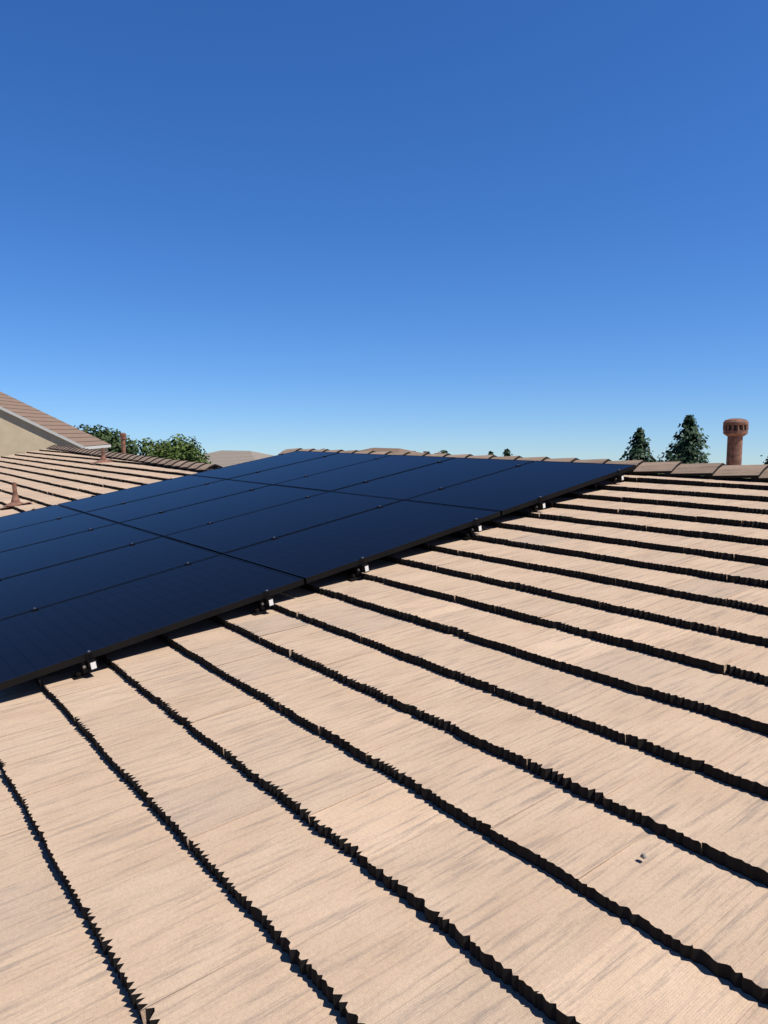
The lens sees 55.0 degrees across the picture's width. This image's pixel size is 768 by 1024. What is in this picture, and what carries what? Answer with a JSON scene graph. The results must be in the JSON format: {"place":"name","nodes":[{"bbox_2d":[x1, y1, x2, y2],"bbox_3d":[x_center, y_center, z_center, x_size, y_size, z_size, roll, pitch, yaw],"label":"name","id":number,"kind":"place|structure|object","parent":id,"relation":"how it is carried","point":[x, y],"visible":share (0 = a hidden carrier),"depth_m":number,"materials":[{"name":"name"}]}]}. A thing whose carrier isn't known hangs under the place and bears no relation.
{"place":"outdoors","nodes":[
{"label":"outdoors","id":0,"kind":"place"},
{"bbox_2d":[0,392,110,456],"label":"neighbour house","id":1,"kind":"structure","parent":0,"point":[24,428],"depth_m":27.61,"materials":[{"name":"tile"}]},
{"bbox_2d":[201,450,273,470],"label":"neighbour house","id":2,"kind":"structure","parent":0,"point":[223,458],"depth_m":59.27,"materials":[{"name":"brown tile"}]},
{"bbox_2d":[0,0,767,464],"label":"sky","id":3,"kind":"structure","parent":0,"point":[528,228],"materials":[{"name":"blue"}]},
{"bbox_2d":[359,448,441,453],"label":"neighbour house","id":4,"kind":"structure","parent":0,"point":[394,450],"depth_m":99.68,"materials":[{"name":"brown tile"}]},
{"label":"wing roof slope","id":5,"kind":"object","parent":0,"visible":0},
{"bbox_2d":[120,433,125,453],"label":"vent pipe","id":6,"kind":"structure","parent":5,"relation":"on","point":[123,439],"depth_m":15.80,"materials":[{"name":"brown metal"}]},
{"bbox_3d":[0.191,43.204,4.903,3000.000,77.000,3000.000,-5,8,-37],"label":"terrain","id":7,"kind":"structure","parent":0,"visible":0},
{"bbox_2d":[74,424,142,454],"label":"broad tree","id":8,"kind":"object","parent":7,"relation":"on","point":[111,438],"visible":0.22,"depth_m":41.33,"materials":[{"name":"green plant"}]},
{"bbox_2d":[137,434,210,469],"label":"broad tree","id":9,"kind":"object","parent":7,"relation":"on","point":[185,451],"visible":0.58,"depth_m":42.53,"materials":[{"name":"green plant"}]},
{"bbox_2d":[502,448,512,455],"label":"conifer tree","id":10,"kind":"object","parent":7,"relation":"on","point":[506,452],"visible":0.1,"depth_m":44.11,"materials":[{"name":"green plant"}]},
{"bbox_2d":[619,427,659,461],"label":"conifer tree","id":11,"kind":"object","parent":7,"relation":"on","point":[639,450],"visible":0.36,"depth_m":42.19,"materials":[{"name":"green plant"}]},
{"bbox_2d":[656,414,711,473],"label":"conifer tree","id":12,"kind":"object","parent":7,"relation":"on","point":[686,449],"visible":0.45,"depth_m":40.95,"materials":[{"name":"green plant"}]},
{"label":"house","id":13,"kind":"structure","parent":7,"relation":"on"},
{"bbox_2d":[86,471,757,1014],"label":"roof deck","id":14,"kind":"structure","parent":13,"relation":"on","point":[416,733],"depth_m":2.59,"materials":[{"name":"black"}]},
{"bbox_2d":[0,449,767,1023],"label":"roof tiles","id":15,"kind":"object","parent":14,"relation":"on","point":[144,783],"visible":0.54,"depth_m":2.40,"materials":[{"name":"concrete"}]},
{"bbox_2d":[0,482,34,508],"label":"vent pipe","id":16,"kind":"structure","parent":15,"relation":"on","point":[15,500],"depth_m":10.13,"materials":[{"name":"brown metal"}]},
{"bbox_2d":[91,448,112,464],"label":"vent pipe","id":17,"kind":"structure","parent":15,"relation":"on","point":[103,459],"depth_m":14.48,"materials":[{"name":"brown metal"}]},
{"bbox_2d":[46,445,221,470],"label":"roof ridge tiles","id":18,"kind":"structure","parent":15,"relation":"on","point":[188,465],"depth_m":13.26,"materials":[{"name":"brown tile"}]},
{"bbox_2d":[0,453,623,679],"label":"solar panel mounts","id":19,"kind":"object","parent":15,"relation":"on","point":[90,664],"visible":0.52,"depth_m":4.68,"materials":[{"name":"black metal"}]},
{"bbox_2d":[0,505,81,531],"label":"solar panel","id":20,"kind":"object","parent":19,"relation":"attached to","point":[28,518],"visible":0.9,"depth_m":8.18,"materials":[{"name":"blue"}]},
{"bbox_2d":[0,513,115,551],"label":"solar panel","id":21,"kind":"object","parent":19,"relation":"attached to","point":[42,531],"visible":0.89,"depth_m":7.22,"materials":[{"name":"blue"}]},
{"bbox_2d":[0,523,160,579],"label":"solar panel","id":22,"kind":"object","parent":19,"relation":"attached to","point":[35,556],"visible":0.9,"depth_m":6.25,"materials":[{"name":"blue"}]},
{"bbox_2d":[0,537,220,619],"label":"solar panel","id":23,"kind":"object","parent":19,"relation":"attached to","point":[39,588],"visible":0.9,"depth_m":5.29,"materials":[{"name":"blue"}]},
{"bbox_2d":[57,475,225,512],"bbox_3d":[-2.934,-0.231,8.958,1.698,0.035,1.121,-17,15,-35],"label":"solar panel","id":24,"kind":"object","parent":19,"relation":"attached to","point":[96,502],"visible":0.84,"depth_m":8.90,"materials":[{"name":"blue"}]},
{"bbox_2d":[0,554,303,689],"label":"solar panel","id":25,"kind":"object","parent":19,"relation":"attached to","point":[39,642],"visible":1,"depth_m":4.25,"materials":[{"name":"blue"}]},
{"bbox_2d":[85,479,269,523],"bbox_3d":[-2.237,-0.131,8.062,1.698,0.035,1.121,-17,15,-35],"label":"solar panel","id":26,"kind":"object","parent":19,"relation":"attached to","point":[127,511],"visible":0.84,"depth_m":8.00,"materials":[{"name":"blue"}]},
{"bbox_2d":[120,485,328,536],"bbox_3d":[-1.541,-0.032,7.167,1.698,0.037,1.121,-17,15,-35],"label":"solar panel","id":27,"kind":"object","parent":19,"relation":"attached to","point":[162,524],"visible":0.84,"depth_m":7.10,"materials":[{"name":"blue"}]},
{"bbox_2d":[190,451,339,479],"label":"solar panel","id":28,"kind":"object","parent":19,"relation":"attached to","point":[251,467],"visible":0.86,"depth_m":9.90,"materials":[{"name":"blue"}]},
{"bbox_2d":[164,491,401,554],"bbox_3d":[-0.845,0.065,6.270,1.698,0.035,1.121,-17,15,-35],"label":"solar panel","id":29,"kind":"object","parent":19,"relation":"attached to","point":[222,537],"visible":0.86,"depth_m":6.18,"materials":[{"name":"blue"}]},
{"bbox_2d":[228,453,389,484],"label":"solar panel","id":30,"kind":"object","parent":19,"relation":"attached to","point":[273,476],"visible":0.84,"depth_m":9.01,"materials":[{"name":"blue"}]},
{"bbox_2d":[224,500,500,582],"bbox_3d":[-0.148,0.165,5.375,1.698,0.035,1.121,-17,15,-35],"label":"solar panel","id":31,"kind":"object","parent":19,"relation":"attached to","point":[312,554],"visible":0.94,"depth_m":5.24,"materials":[{"name":"blue"}]},
{"bbox_2d":[274,455,455,490],"bbox_3d":[-0.203,-0.440,8.162,1.698,0.035,1.121,-17,15,-35],"label":"solar panel","id":32,"kind":"object","parent":19,"relation":"attached to","point":[347,476],"visible":0.86,"depth_m":8.09,"materials":[{"name":"blue"}]},
{"bbox_2d":[332,458,532,499],"bbox_3d":[0.493,-0.339,7.266,1.698,0.035,1.121,-17,15,-35],"label":"solar panel","id":33,"kind":"object","parent":19,"relation":"attached to","point":[408,484],"visible":0.84,"depth_m":7.20,"materials":[{"name":"blue"}]},
{"bbox_2d":[406,461,635,514],"bbox_3d":[1.190,-0.242,6.370,1.698,0.035,1.121,-17,15,-35],"label":"solar panel","id":34,"kind":"object","parent":19,"relation":"attached to","point":[507,491],"visible":0.94,"depth_m":6.25,"materials":[{"name":"blue"}]},
{"bbox_2d":[278,448,767,480],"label":"ridge tiles","id":35,"kind":"object","parent":15,"relation":"on","point":[723,470],"visible":0.46,"depth_m":6.42,"materials":[{"name":"concrete"}]},
{"bbox_2d":[640,853,646,858],"bbox_3d":[0.676,0.895,1.924,0.015,0.009,0.018,-17,15,-35],"label":"pebble","id":36,"kind":"object","parent":15,"relation":"on","point":[643,855],"visible":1,"depth_m":1.92,"materials":[{"name":"stone"}]},
{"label":"roof slope","id":37,"kind":"object","parent":13,"relation":"on","visible":0},
{"bbox_2d":[723,418,748,464],"bbox_3d":[3.001,-0.283,6.345,0.198,1.040,0.198,-5,8,-37],"label":"flue vent","id":38,"kind":"object","parent":37,"relation":"on","point":[735,430],"visible":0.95,"depth_m":6.26,"materials":[{"name":"paint"}]}
]}

